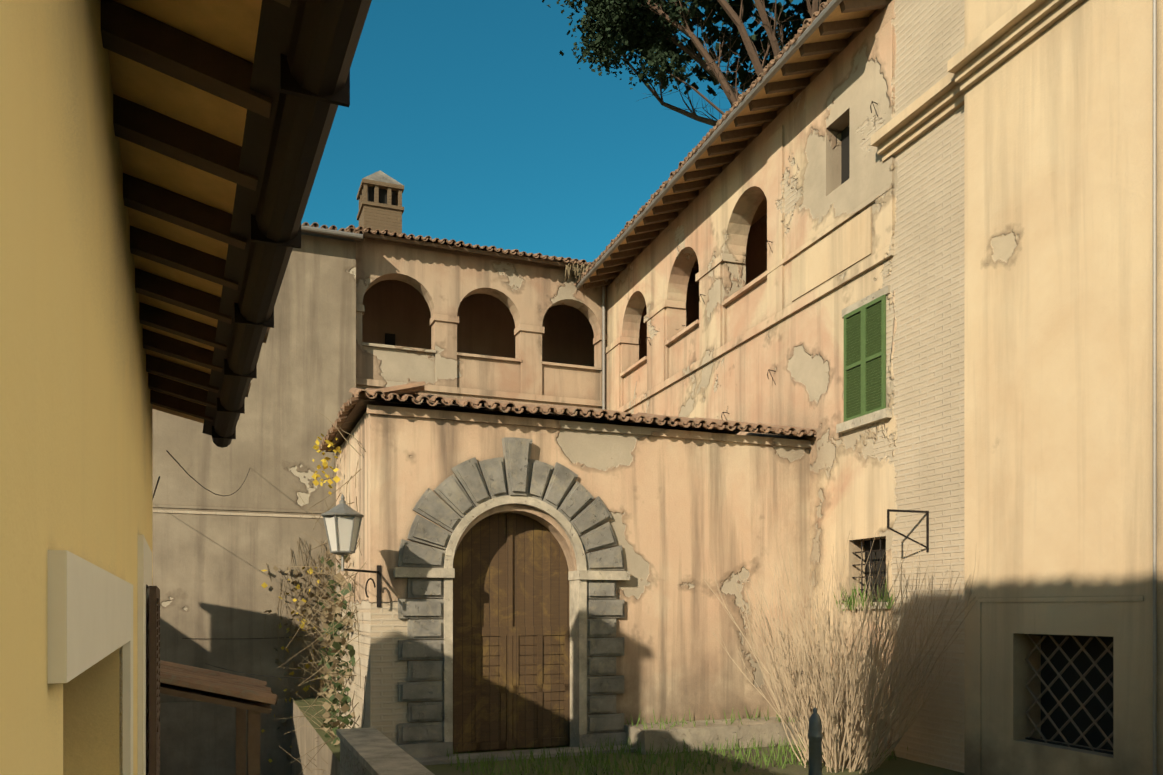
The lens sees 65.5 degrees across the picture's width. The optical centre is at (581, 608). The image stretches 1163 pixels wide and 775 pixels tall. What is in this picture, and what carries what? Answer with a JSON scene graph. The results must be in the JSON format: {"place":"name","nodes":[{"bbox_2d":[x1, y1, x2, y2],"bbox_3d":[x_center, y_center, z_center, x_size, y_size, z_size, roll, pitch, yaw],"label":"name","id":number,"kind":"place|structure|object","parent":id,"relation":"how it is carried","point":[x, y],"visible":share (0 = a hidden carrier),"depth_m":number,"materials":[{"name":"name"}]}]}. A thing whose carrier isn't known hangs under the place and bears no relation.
{"place":"outdoors","nodes":[
{"label":"outdoors","id":0,"kind":"place"},
{"bbox_2d":[301,0,803,261],"label":"sky","id":1,"kind":"structure","parent":0,"point":[492,135],"materials":[{"name":"blue"}]},
{"bbox_2d":[160,697,963,774],"bbox_3d":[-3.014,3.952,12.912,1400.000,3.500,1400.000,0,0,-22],"label":"ground","id":2,"kind":"structure","parent":0,"point":[198,738],"depth_m":20.55,"materials":[{"name":"green plant"}]},
{"bbox_2d":[0,0,371,774],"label":"yellow house","id":3,"kind":"structure","parent":2,"relation":"on","point":[160,160],"depth_m":2.34,"materials":[{"name":"paint"}]},
{"bbox_2d":[160,660,278,774],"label":"lean to shed","id":4,"kind":"object","parent":2,"relation":"on","point":[253,697],"visible":0.67,"depth_m":8.10,"materials":[{"name":"brown wood"}]},
{"bbox_2d":[261,433,354,762],"bbox_3d":[-4.589,0.367,18.694,3.121,6.774,8.696,0,0,-29],"label":"climbing plant","id":5,"kind":"object","parent":2,"relation":"on","point":[328,692],"visible":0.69,"depth_m":15.71,"materials":[{"name":"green plant"}]},
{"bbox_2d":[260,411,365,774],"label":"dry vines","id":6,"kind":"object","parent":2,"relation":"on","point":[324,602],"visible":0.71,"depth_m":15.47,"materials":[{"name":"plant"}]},
{"bbox_2d":[153,222,698,702],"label":"back building","id":7,"kind":"structure","parent":2,"relation":"on","point":[363,308],"depth_m":22.40,"materials":[{"name":"paint"}]},
{"bbox_2d":[153,450,323,677],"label":"cables","id":8,"kind":"object","parent":7,"relation":"attached to","point":[221,495],"visible":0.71,"depth_m":17.19,"materials":[{"name":"metal"}]},
{"bbox_2d":[357,170,403,233],"bbox_3d":[-5.459,-10.688,24.518,1.100,2.380,1.100,0,0,-22],"label":"chimney","id":9,"kind":"object","parent":7,"relation":"on","point":[379,197],"visible":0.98,"depth_m":24.10,"materials":[{"name":"brick"}]},
{"bbox_2d":[319,381,827,774],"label":"gatehouse","id":10,"kind":"object","parent":2,"relation":"on","point":[650,522],"visible":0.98,"depth_m":14.17,"materials":[{"name":"paint"}]},
{"bbox_2d":[321,494,380,606],"bbox_3d":[-3.019,-0.768,12.331,0.541,1.500,1.282,0,0,23],"label":"wall lantern","id":11,"kind":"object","parent":10,"relation":"attached to","point":[342,521],"depth_m":11.88,"materials":[{"name":"glass"}]},
{"bbox_2d":[453,512,569,751],"bbox_3d":[-1.127,0.297,14.039,2.060,3.770,0.095,0,0,-22],"label":"gate door","id":12,"kind":"structure","parent":10,"relation":"attached to","point":[511,657],"depth_m":14.00,"materials":[{"name":"brown wood"}]},
{"bbox_2d":[446,262,907,774],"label":"grass and weeds","id":13,"kind":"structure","parent":2,"relation":"on","point":[576,270],"depth_m":12.91,"materials":[{"name":"green plant"}]},
{"bbox_2d":[612,0,820,125],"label":"pine trunk and limbs","id":14,"kind":"object","parent":2,"relation":"on","point":[713,69],"visible":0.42,"depth_m":35.21,"materials":[{"name":"brown plant"}]},
{"bbox_2d":[542,0,826,95],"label":"pine needles","id":15,"kind":"object","parent":14,"relation":"on","point":[626,26],"visible":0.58,"depth_m":38.23,"materials":[{"name":"green plant"}]},
{"bbox_2d":[808,707,822,774],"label":"bollard","id":16,"kind":"object","parent":2,"relation":"on","point":[815,736],"visible":1,"depth_m":9.95,"materials":[{"name":"metal"}]},
{"bbox_2d":[704,530,975,772],"bbox_3d":[3.616,0.582,12.844,3.795,3.254,3.788,0,0,-2],"label":"dry shrub","id":17,"kind":"object","parent":2,"relation":"on","point":[837,754],"visible":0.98,"depth_m":12.29,"materials":[{"name":"beige plant"}]},
{"bbox_2d":[574,0,1162,774],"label":"building","id":18,"kind":"structure","parent":2,"relation":"on","point":[918,244],"depth_m":12.15,"materials":[{"name":"paint"}]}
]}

